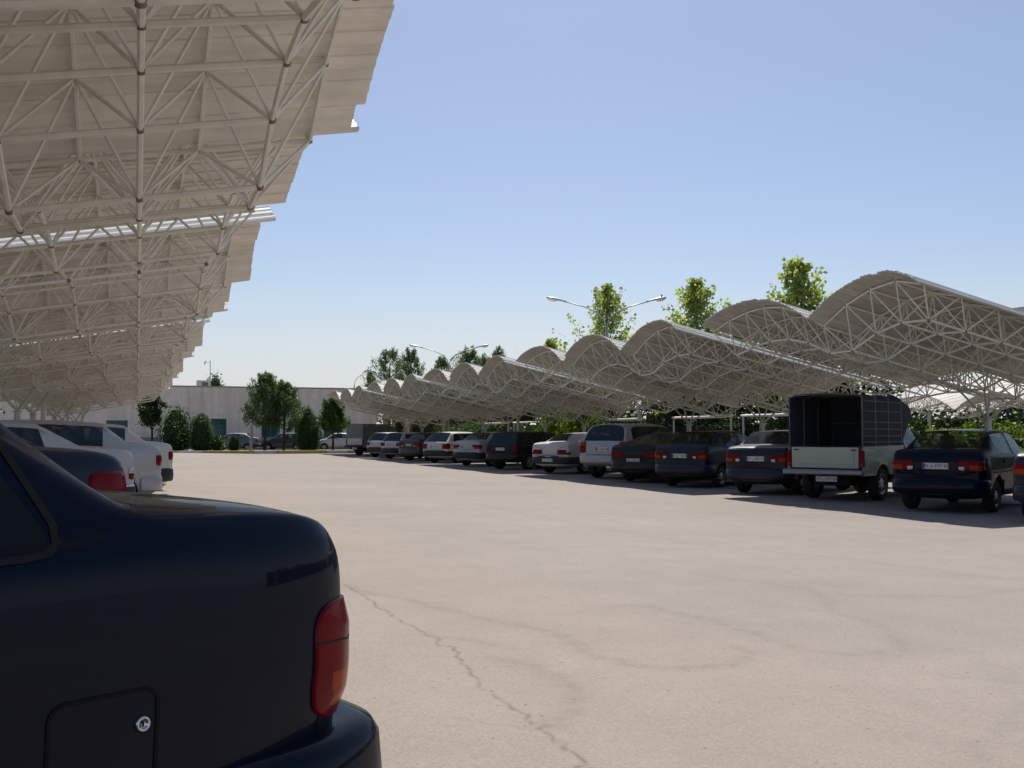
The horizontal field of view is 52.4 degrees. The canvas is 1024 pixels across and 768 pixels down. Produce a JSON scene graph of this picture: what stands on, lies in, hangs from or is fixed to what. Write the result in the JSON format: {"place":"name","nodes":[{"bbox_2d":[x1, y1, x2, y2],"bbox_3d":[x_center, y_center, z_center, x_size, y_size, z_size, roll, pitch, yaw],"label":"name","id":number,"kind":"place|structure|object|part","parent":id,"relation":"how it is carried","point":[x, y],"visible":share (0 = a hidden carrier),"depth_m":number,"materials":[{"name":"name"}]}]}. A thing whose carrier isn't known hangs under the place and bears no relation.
{"place":"outdoors","nodes":[
{"label":"outdoors","id":0,"kind":"place"},
{"bbox_2d":[403,418,408,431],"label":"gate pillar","id":1,"kind":"structure","parent":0,"point":[406,425],"depth_m":97.55,"materials":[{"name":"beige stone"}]},
{"bbox_2d":[151,449,1023,767],"bbox_3d":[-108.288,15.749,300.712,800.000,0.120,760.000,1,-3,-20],"label":"ground","id":2,"kind":"structure","parent":0,"point":[513,615],"depth_m":7.28,"materials":[{"name":"concrete"}]},
{"bbox_2d":[0,421,135,491],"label":"parked car","id":3,"kind":"object","parent":2,"relation":"on","point":[122,456],"visible":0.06,"depth_m":12.62,"materials":[{"name":"paint"}]},
{"bbox_2d":[33,446,126,491],"bbox_3d":[-4.410,0.779,5.389,2.020,1.422,4.620,-2,-4,40],"label":"parked car","id":4,"kind":"object","parent":2,"relation":"on","point":[97,470],"visible":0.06,"depth_m":6.33,"materials":[{"name":"blue paint"}]},
{"bbox_2d":[0,420,161,492],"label":"parked car","id":5,"kind":"object","parent":2,"relation":"on","point":[147,458],"visible":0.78,"depth_m":16.12,"materials":[{"name":"silver paint"}]},
{"bbox_2d":[1,358,183,434],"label":"parking canopy","id":6,"kind":"object","parent":2,"relation":"on","point":[119,389],"visible":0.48,"depth_m":39.82,"materials":[{"name":"paint"}]},
{"bbox_2d":[18,423,173,483],"bbox_3d":[-8.310,1.419,18.966,1.924,1.447,4.160,-2,-4,40],"label":"parked car","id":7,"kind":"object","parent":2,"relation":"on","point":[96,434],"visible":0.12,"depth_m":19.74,"materials":[{"name":"white paint"}]},
{"bbox_2d":[35,379,172,428],"bbox_3d":[-20.913,1.705,53.518,6.347,4.434,11.718,1,-3,-20],"label":"parking canopy","id":8,"kind":"object","parent":2,"relation":"on","point":[121,402],"visible":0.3,"depth_m":52.06,"materials":[{"name":"paint"}]},
{"bbox_2d":[0,318,209,437],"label":"parking canopy","id":9,"kind":"object","parent":2,"relation":"on","point":[46,376],"visible":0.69,"depth_m":27.65,"materials":[{"name":"metal"}]},
{"bbox_2d":[0,206,275,378],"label":"parking canopy","id":10,"kind":"object","parent":2,"relation":"on","point":[131,299],"visible":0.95,"depth_m":15.21,"materials":[{"name":"metal"}]},
{"bbox_2d":[0,361,376,448],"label":"office building","id":11,"kind":"structure","parent":2,"relation":"on","point":[219,406],"depth_m":90.50,"materials":[{"name":"paint"}]},
{"bbox_2d":[106,420,127,436],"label":"window","id":12,"kind":"structure","parent":11,"relation":"in","point":[120,432],"depth_m":88.01,"materials":[{"name":"teal glass"}]},
{"bbox_2d":[196,380,210,385],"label":"rooftop cooler","id":13,"kind":"object","parent":11,"relation":"on","point":[202,382],"visible":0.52,"depth_m":91.45,"materials":[{"name":"white metal"}]},
{"bbox_2d":[211,419,225,436],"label":"window","id":14,"kind":"structure","parent":11,"relation":"in","point":[219,424],"depth_m":90.81,"materials":[{"name":"teal glass"}]},
{"bbox_2d":[261,422,279,436],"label":"window","id":15,"kind":"structure","parent":11,"relation":"in","point":[270,432],"depth_m":92.26,"materials":[{"name":"teal glass"}]},
{"bbox_2d":[324,426,341,436],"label":"window","id":16,"kind":"structure","parent":11,"relation":"in","point":[325,435],"depth_m":94.06,"materials":[{"name":"teal glass"}]},
{"bbox_2d":[0,423,381,767],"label":"parked car","id":17,"kind":"object","parent":2,"relation":"on","point":[143,630],"visible":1,"depth_m":2.18,"materials":[{"name":"blue paint"}]},
{"bbox_3d":[-1.346,0.146,1.633,0.166,0.340,1.191,-2,-4,40],"label":"side window","id":18,"kind":"part","parent":17,"relation":"part of","materials":[{"name":"black glass"}]},
{"bbox_2d":[0,0,393,278],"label":"parking canopy","id":19,"kind":"object","parent":2,"relation":"on","point":[130,114],"visible":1,"depth_m":7.26,"materials":[{"name":"metal"}]},
{"bbox_2d":[206,370,223,385],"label":"leafy tree","id":20,"kind":"object","parent":2,"relation":"on","point":[215,381],"visible":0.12,"depth_m":107.92,"materials":[{"name":"green plant"}]},
{"bbox_2d":[220,433,261,449],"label":"parked car","id":21,"kind":"object","parent":2,"relation":"on","point":[245,442],"visible":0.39,"depth_m":82.17,"materials":[{"name":"grey paint"}]},
{"bbox_2d":[173,450,369,453],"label":"kerb","id":22,"kind":"structure","parent":2,"relation":"on","point":[290,451],"depth_m":71.13,"materials":[{"name":"grey concrete"}]},
{"bbox_2d":[261,433,299,449],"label":"parked car","id":23,"kind":"object","parent":2,"relation":"on","point":[273,444],"visible":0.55,"depth_m":83.44,"materials":[{"name":"paint"}]},
{"bbox_2d":[317,433,350,449],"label":"parked car","id":24,"kind":"object","parent":2,"relation":"on","point":[339,442],"visible":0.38,"depth_m":84.89,"materials":[{"name":"white paint"}]},
{"bbox_2d":[344,424,396,454],"bbox_3d":[-8.370,3.546,66.411,1.680,1.995,4.745,-2,-4,40],"label":"pickup truck","id":25,"kind":"object","parent":2,"relation":"on","point":[358,436],"visible":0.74,"depth_m":64.84,"materials":[{"name":"paint"}]},
{"bbox_2d":[365,370,377,418],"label":"pine tree","id":26,"kind":"object","parent":2,"relation":"on","point":[370,374],"visible":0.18,"depth_m":99.21,"materials":[{"name":"green plant"}]},
{"bbox_2d":[367,432,402,456],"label":"parked car","id":27,"kind":"object","parent":2,"relation":"on","point":[374,441],"visible":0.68,"depth_m":59.89,"materials":[{"name":"paint"}]},
{"bbox_3d":[-7.932,3.099,60.554,0.154,0.399,0.437,-2,-4,40],"label":"quarter window","id":28,"kind":"part","parent":27,"relation":"part of","materials":[{"name":"black glass"}]},
{"bbox_2d":[360,347,410,424],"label":"pine tree","id":29,"kind":"object","parent":2,"relation":"on","point":[383,369],"visible":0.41,"depth_m":96.42,"materials":[{"name":"green plant"}]},
{"bbox_2d":[329,385,460,437],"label":"parking canopy","id":30,"kind":"object","parent":2,"relation":"on","point":[360,397],"visible":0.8,"depth_m":66.44,"materials":[{"name":"paint"}]},
{"bbox_2d":[381,432,422,458],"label":"parked car","id":31,"kind":"object","parent":2,"relation":"on","point":[390,446],"visible":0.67,"depth_m":56.23,"materials":[{"name":"white paint"}]},
{"bbox_3d":[-6.646,2.927,56.983,0.154,0.399,0.437,-2,-4,40],"label":"quarter window","id":32,"kind":"part","parent":31,"relation":"part of","materials":[{"name":"black glass"}]},
{"bbox_2d":[388,347,427,431],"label":"pine tree","id":33,"kind":"object","parent":2,"relation":"on","point":[409,358],"visible":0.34,"depth_m":88.99,"materials":[{"name":"green plant"}]},
{"bbox_2d":[399,432,449,460],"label":"parked car","id":34,"kind":"object","parent":2,"relation":"on","point":[410,448],"visible":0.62,"depth_m":52.26,"materials":[{"name":"brown paint"}]},
{"bbox_2d":[401,415,473,438],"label":"broad tree","id":35,"kind":"object","parent":2,"relation":"on","point":[432,425],"visible":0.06,"depth_m":82.70,"materials":[{"name":"green plant"}]},
{"bbox_2d":[429,355,451,423],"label":"pine tree","id":36,"kind":"object","parent":2,"relation":"on","point":[441,362],"visible":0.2,"depth_m":87.19,"materials":[{"name":"green plant"}]},
{"bbox_2d":[409,344,488,437],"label":"street lamp","id":37,"kind":"object","parent":2,"relation":"on","point":[414,346],"visible":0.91,"depth_m":68.76,"materials":[{"name":"white metal"}]},
{"bbox_2d":[366,374,537,439],"bbox_3d":[-3.558,1.907,56.150,6.347,4.284,11.718,1,-3,-20],"label":"parking canopy","id":38,"kind":"object","parent":2,"relation":"on","point":[416,390],"visible":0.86,"depth_m":54.36,"materials":[{"name":"paint"}]},
{"bbox_2d":[423,432,484,462],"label":"parked car","id":39,"kind":"object","parent":2,"relation":"on","point":[435,449],"visible":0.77,"depth_m":48.07,"materials":[{"name":"white paint"}]},
{"bbox_3d":[-3.691,2.530,49.046,0.160,0.389,0.438,-2,-4,40],"label":"quarter window","id":40,"kind":"part","parent":39,"relation":"part of","materials":[{"name":"black glass"}]},
{"bbox_3d":[-2.606,2.486,48.129,0.160,0.389,0.438,-2,-4,40],"label":"quarter window","id":41,"kind":"part","parent":39,"relation":"part of","materials":[{"name":"black glass"}]},
{"bbox_2d":[377,413,532,438],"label":"hedge","id":42,"kind":"object","parent":2,"relation":"on","point":[400,427],"visible":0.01,"depth_m":102.54,"materials":[{"name":"green plant"}]},
{"bbox_2d":[432,420,481,439],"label":"hedge","id":43,"kind":"object","parent":2,"relation":"on","point":[467,428],"visible":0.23,"depth_m":74.18,"materials":[{"name":"green plant"}]},
{"bbox_2d":[446,345,481,422],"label":"pine tree","id":44,"kind":"object","parent":2,"relation":"on","point":[468,357],"visible":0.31,"depth_m":79.79,"materials":[{"name":"green plant"}]},
{"bbox_2d":[453,432,495,465],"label":"parked car","id":45,"kind":"object","parent":2,"relation":"on","point":[467,451],"visible":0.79,"depth_m":43.40,"materials":[{"name":"paint"}]},
{"bbox_2d":[479,352,488,425],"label":"pine tree","id":46,"kind":"object","parent":2,"relation":"on","point":[483,362],"visible":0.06,"depth_m":76.95,"materials":[{"name":"green plant"}]},
{"bbox_2d":[482,422,508,435],"bbox_3d":[-1.032,3.343,62.771,0.160,2.050,5.000,1,-3,-20],"label":"pipe rail","id":47,"kind":"object","parent":2,"relation":"on","point":[496,423],"visible":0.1,"depth_m":62.23,"materials":[{"name":"metal"}]},
{"bbox_2d":[487,345,506,426],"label":"pine tree","id":48,"kind":"object","parent":2,"relation":"on","point":[497,352],"visible":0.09,"depth_m":73.81,"materials":[{"name":"green plant"}]},
{"bbox_2d":[469,418,532,439],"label":"hedge","id":49,"kind":"object","parent":2,"relation":"on","point":[493,428],"visible":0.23,"depth_m":66.18,"materials":[{"name":"green plant"}]},
{"bbox_2d":[474,349,535,431],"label":"broad tree","id":50,"kind":"object","parent":2,"relation":"on","point":[524,418],"visible":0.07,"depth_m":65.61,"materials":[{"name":"green plant"}]},
{"bbox_2d":[513,421,538,430],"bbox_3d":[0.930,3.081,57.319,0.160,2.050,5.000,1,-3,-20],"label":"pipe rail","id":51,"kind":"object","parent":2,"relation":"on","point":[514,423],"visible":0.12,"depth_m":58.02,"materials":[{"name":"metal"}]},
{"bbox_2d":[486,431,569,469],"bbox_3d":[0.871,2.583,40.855,1.960,1.464,4.320,-2,-4,40],"label":"parked car","id":52,"kind":"object","parent":2,"relation":"on","point":[503,449],"visible":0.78,"depth_m":39.37,"materials":[{"name":"black paint"}]},
{"bbox_3d":[-0.307,2.032,39.487,1.313,0.417,0.233,-2,-4,40],"label":"rear window","id":53,"kind":"part","parent":52,"relation":"part of","materials":[{"name":"black glass"}]},
{"bbox_3d":[0.531,2.056,39.389,0.158,0.370,0.440,-2,-4,40],"label":"quarter window","id":54,"kind":"part","parent":52,"relation":"part of","materials":[{"name":"black glass"}]},
{"bbox_3d":[1.014,2.085,39.956,0.154,0.383,0.863,-2,-4,40],"label":"side window","id":55,"kind":"part","parent":52,"relation":"part of","materials":[{"name":"black glass"}]},
{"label":"side window","id":56,"kind":"part","parent":52,"relation":"part of","materials":[{"name":"black glass"}]},
{"bbox_2d":[423,355,659,434],"bbox_3d":[0.757,1.331,44.166,6.347,4.284,11.718,1,-3,-20],"label":"parking canopy","id":57,"kind":"object","parent":2,"relation":"on","point":[496,377],"visible":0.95,"depth_m":42.12,"materials":[{"name":"paint"}]},
{"bbox_2d":[532,338,558,419],"bbox_3d":[2.659,0.791,65.532,3.874,7.419,4.171,1,-3,-20],"label":"leafy tree","id":58,"kind":"object","parent":2,"relation":"on","point":[553,345],"visible":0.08,"depth_m":64.97,"materials":[{"name":"green plant"}]},
{"bbox_2d":[520,420,577,435],"bbox_3d":[2.333,3.006,57.837,2.103,2.365,8.211,1,-3,-20],"label":"hedge","id":59,"kind":"object","parent":2,"relation":"on","point":[531,428],"visible":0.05,"depth_m":59.40,"materials":[{"name":"green plant"}]},
{"bbox_2d":[534,408,573,440],"bbox_3d":[2.109,2.482,51.300,2.371,3.478,2.309,1,-3,-20],"label":"lime shrub","id":60,"kind":"object","parent":2,"relation":"on","point":[550,429],"visible":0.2,"depth_m":50.98,"materials":[{"name":"green plant"}]},
{"bbox_2d":[532,433,588,473],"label":"parked car","id":61,"kind":"object","parent":2,"relation":"on","point":[550,455],"visible":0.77,"depth_m":35.10,"materials":[{"name":"white paint"}]},
{"bbox_2d":[550,404,608,440],"bbox_3d":[3.232,2.264,48.979,3.008,3.928,2.891,-1,-3,25],"label":"lime shrub","id":62,"kind":"object","parent":2,"relation":"on","point":[578,425],"visible":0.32,"depth_m":48.51,"materials":[{"name":"green plant"}]},
{"bbox_2d":[526,336,644,431],"bbox_3d":[3.894,0.649,55.447,8.302,6.738,6.438,2,-3,-37],"label":"broad tree","id":63,"kind":"object","parent":2,"relation":"on","point":[529,423],"visible":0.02,"depth_m":55.36,"materials":[{"name":"green plant"}]},
{"bbox_2d":[542,283,647,425],"bbox_3d":[4.736,-0.713,57.237,6.270,9.626,7.025,3,-4,-45],"label":"leafy tree","id":64,"kind":"object","parent":2,"relation":"on","point":[606,298],"visible":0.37,"depth_m":56.48,"materials":[{"name":"green plant"}]},
{"bbox_2d":[546,295,666,423],"bbox_3d":[4.152,-0.200,45.551,5.287,7.475,0.290,0,-3,0],"label":"street lamp","id":65,"kind":"object","parent":2,"relation":"on","point":[658,299],"visible":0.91,"depth_m":45.66,"materials":[{"name":"white metal"}]},
{"bbox_2d":[574,414,657,432],"bbox_3d":[5.026,2.590,50.099,2.050,2.441,8.189,1,-3,-20],"label":"hedge","id":66,"kind":"object","parent":2,"relation":"on","point":[624,421],"visible":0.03,"depth_m":48.79,"materials":[{"name":"green plant"}]},
{"bbox_2d":[609,418,642,423],"bbox_3d":[4.991,2.539,46.041,0.160,2.050,3.401,1,-3,-20],"label":"pipe rail","id":67,"kind":"object","parent":2,"relation":"on","point":[624,419],"visible":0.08,"depth_m":45.93,"materials":[{"name":"metal"}]},
{"bbox_2d":[580,421,676,478],"bbox_3d":[4.132,2.061,32.905,2.120,1.743,4.720,-2,-4,40],"label":"parked car","id":68,"kind":"object","parent":2,"relation":"on","point":[598,442],"visible":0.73,"depth_m":31.43,"materials":[{"name":"silver paint"}]},
{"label":"rear window","id":69,"kind":"part","parent":68,"relation":"part of","materials":[{"name":"black glass"}]},
{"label":"quarter window","id":70,"kind":"part","parent":68,"relation":"part of","materials":[{"name":"black glass"}]},
{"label":"side window","id":71,"kind":"part","parent":68,"relation":"part of","materials":[{"name":"black glass"}]},
{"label":"side window","id":72,"kind":"part","parent":68,"relation":"part of","materials":[{"name":"black glass"}]},
{"bbox_2d":[608,398,671,425],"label":"broad tree","id":73,"kind":"object","parent":2,"relation":"on","point":[647,411],"visible":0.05,"depth_m":51.27,"materials":[{"name":"green plant"}]},
{"bbox_2d":[611,433,699,480],"bbox_3d":[4.791,2.117,30.413,2.040,1.392,4.670,-2,-4,40],"label":"parked car","id":74,"kind":"object","parent":2,"relation":"on","point":[631,460],"visible":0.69,"depth_m":28.86,"materials":[{"name":"paint"}]},
{"bbox_2d":[646,276,731,425],"bbox_3d":[8.421,-0.652,47.251,5.531,8.546,5.616,-1,-3,21],"label":"leafy tree","id":75,"kind":"object","parent":2,"relation":"on","point":[697,303],"visible":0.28,"depth_m":47.32,"materials":[{"name":"green plant"}]},
{"bbox_2d":[630,325,763,425],"bbox_3d":[8.214,0.429,45.208,6.314,6.190,7.677,3,-4,-45],"label":"broad tree","id":76,"kind":"object","parent":2,"relation":"on","point":[655,407],"visible":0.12,"depth_m":44.91,"materials":[{"name":"green plant"}]},
{"bbox_2d":[515,319,885,443],"bbox_3d":[5.071,0.754,32.182,6.347,4.284,11.718,1,-3,-20],"label":"parking canopy","id":77,"kind":"object","parent":2,"relation":"on","point":[669,362],"visible":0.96,"depth_m":29.99,"materials":[{"name":"paint"}]},
{"bbox_2d":[672,415,733,440],"bbox_3d":[7.242,2.238,39.790,0.160,2.050,4.500,1,-3,-20],"label":"pipe rail","id":78,"kind":"object","parent":2,"relation":"on","point":[694,417],"visible":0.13,"depth_m":39.79,"materials":[{"name":"metal"}]},
{"bbox_2d":[655,430,753,486],"bbox_3d":[5.476,1.959,27.712,1.924,1.447,4.160,-2,-4,40],"label":"parked car","id":79,"kind":"object","parent":2,"relation":"on","point":[702,457],"visible":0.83,"depth_m":26.26,"materials":[{"name":"blue paint"}]},
{"bbox_2d":[646,406,773,445],"bbox_3d":[7.875,2.143,42.486,2.023,2.617,8.219,1,-3,-20],"label":"hedge","id":80,"kind":"object","parent":2,"relation":"on","point":[679,428],"visible":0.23,"depth_m":40.93,"materials":[{"name":"green plant"}]},
{"bbox_2d":[673,331,840,427],"bbox_3d":[10.637,0.108,43.465,6.750,6.665,7.852,1,-3,-20],"label":"broad tree","id":81,"kind":"object","parent":2,"relation":"on","point":[739,402],"visible":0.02,"depth_m":43.50,"materials":[{"name":"green plant"}]},
{"bbox_2d":[741,413,787,441],"bbox_3d":[8.934,2.012,35.090,0.160,2.050,4.300,1,-3,-20],"label":"pipe rail","id":82,"kind":"object","parent":2,"relation":"on","point":[757,415],"visible":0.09,"depth_m":36.57,"materials":[{"name":"metal"}]},
{"bbox_2d":[726,430,845,494],"bbox_3d":[6.657,1.809,24.580,1.924,1.447,4.160,-2,-4,40],"label":"parked car","id":83,"kind":"object","parent":2,"relation":"on","point":[748,465],"visible":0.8,"depth_m":23.11,"materials":[{"name":"paint"}]},
{"bbox_2d":[734,255,869,427],"bbox_3d":[11.329,-0.839,40.431,5.280,8.264,5.052,-1,-3,12],"label":"leafy tree","id":84,"kind":"object","parent":2,"relation":"on","point":[796,273],"visible":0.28,"depth_m":40.12,"materials":[{"name":"green plant"}]},
{"bbox_2d":[691,293,917,433],"bbox_3d":[10.812,-0.031,38.322,7.495,6.453,6.106,1,-3,-20],"label":"broad tree","id":85,"kind":"object","parent":2,"relation":"on","point":[863,387],"visible":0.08,"depth_m":37.79,"materials":[{"name":"green plant"}]},
{"bbox_2d":[747,411,930,446],"bbox_3d":[10.643,1.914,34.740,2.058,2.324,8.019,1,-3,-20],"label":"hedge","id":86,"kind":"object","parent":2,"relation":"on","point":[908,438],"visible":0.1,"depth_m":36.22,"materials":[{"name":"green plant"}]},
{"bbox_2d":[783,393,920,499],"bbox_3d":[7.716,1.345,22.623,1.680,2.185,4.745,-2,-4,40],"label":"pickup truck","id":87,"kind":"object","parent":2,"relation":"on","point":[848,440],"visible":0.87,"depth_m":21.48,"materials":[{"name":"white paint"}]},
{"bbox_2d":[701,270,1023,497],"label":"parking canopy","id":88,"kind":"object","parent":2,"relation":"on","point":[910,331],"visible":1,"depth_m":21.27,"materials":[{"name":"paint"}]},
{"bbox_2d":[892,429,1021,511],"bbox_3d":[8.535,1.558,19.364,1.924,1.447,4.160,-2,-4,40],"label":"parked car","id":89,"kind":"object","parent":2,"relation":"on","point":[948,469],"visible":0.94,"depth_m":17.94,"materials":[{"name":"blue paint"}]},
{"bbox_2d":[901,375,1023,437],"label":"parking canopy","id":90,"kind":"object","parent":2,"relation":"on","point":[955,401],"visible":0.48,"depth_m":45.15,"materials":[{"name":"paint"}]},
{"bbox_2d":[907,417,1023,453],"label":"hedge","id":91,"kind":"object","parent":2,"relation":"on","point":[961,439],"visible":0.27,"depth_m":29.46,"materials":[{"name":"green plant"}]},
{"bbox_2d":[909,404,1023,437],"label":"hedge","id":92,"kind":"object","parent":2,"relation":"on","point":[953,421],"visible":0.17,"depth_m":59.56,"materials":[{"name":"green plant"}]},
{"bbox_2d":[1012,451,1023,515],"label":"parked car","id":93,"kind":"object","parent":2,"relation":"on","point":[1018,485],"visible":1,"depth_m":15.84,"materials":[{"name":"paint"}]},
{"bbox_2d":[172,0,1023,425],"label":"sky","id":94,"kind":"structure","parent":0,"point":[505,157],"materials":[{"name":"blue"}]},
{"bbox_2d":[1013,307,1023,411],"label":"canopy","id":95,"kind":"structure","parent":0,"point":[1020,309],"depth_m":74.16,"materials":[{"name":"white metal"}]},
{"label":"planting strip","id":96,"kind":"structure","parent":0,"visible":0},
{"bbox_2d":[132,391,169,440],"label":"leafy tree","id":97,"kind":"object","parent":96,"relation":"on","point":[148,415],"visible":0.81,"depth_m":73.74,"materials":[{"name":"green plant"}]},
{"bbox_2d":[148,404,193,450],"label":"loose shrub","id":98,"kind":"object","parent":96,"relation":"on","point":[175,432],"visible":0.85,"depth_m":73.71,"materials":[{"name":"green plant"}]},
{"bbox_2d":[188,413,214,450],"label":"clipped bush","id":99,"kind":"object","parent":96,"relation":"on","point":[201,433],"visible":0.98,"depth_m":73.81,"materials":[{"name":"green plant"}]},
{"bbox_2d":[207,432,226,450],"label":"shrub","id":100,"kind":"object","parent":96,"relation":"on","point":[216,444],"visible":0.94,"depth_m":74.05,"materials":[{"name":"green plant"}]},
{"bbox_2d":[227,434,241,450],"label":"clipped bush","id":101,"kind":"object","parent":96,"relation":"on","point":[234,443],"visible":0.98,"depth_m":74.18,"materials":[{"name":"green plant"}]},
{"bbox_2d":[249,420,252,449],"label":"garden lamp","id":102,"kind":"object","parent":96,"relation":"on","point":[251,436],"visible":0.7,"depth_m":75.28,"materials":[{"name":"white metal"}]},
{"bbox_2d":[237,370,292,449],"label":"leafy tree","id":103,"kind":"object","parent":96,"relation":"on","point":[267,385],"visible":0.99,"depth_m":75.28,"materials":[{"name":"green plant"}]},
{"bbox_2d":[258,379,312,449],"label":"tree","id":104,"kind":"object","parent":96,"relation":"on","point":[288,388],"visible":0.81,"depth_m":76.36,"materials":[{"name":"green plant"}]},
{"bbox_2d":[293,405,324,449],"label":"clipped bush","id":105,"kind":"object","parent":96,"relation":"on","point":[308,432],"visible":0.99,"depth_m":76.21,"materials":[{"name":"green plant"}]},
{"bbox_2d":[314,394,350,449],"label":"tree","id":106,"kind":"object","parent":96,"relation":"on","point":[332,419],"visible":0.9,"depth_m":76.89,"materials":[{"name":"green plant"}]}
]}

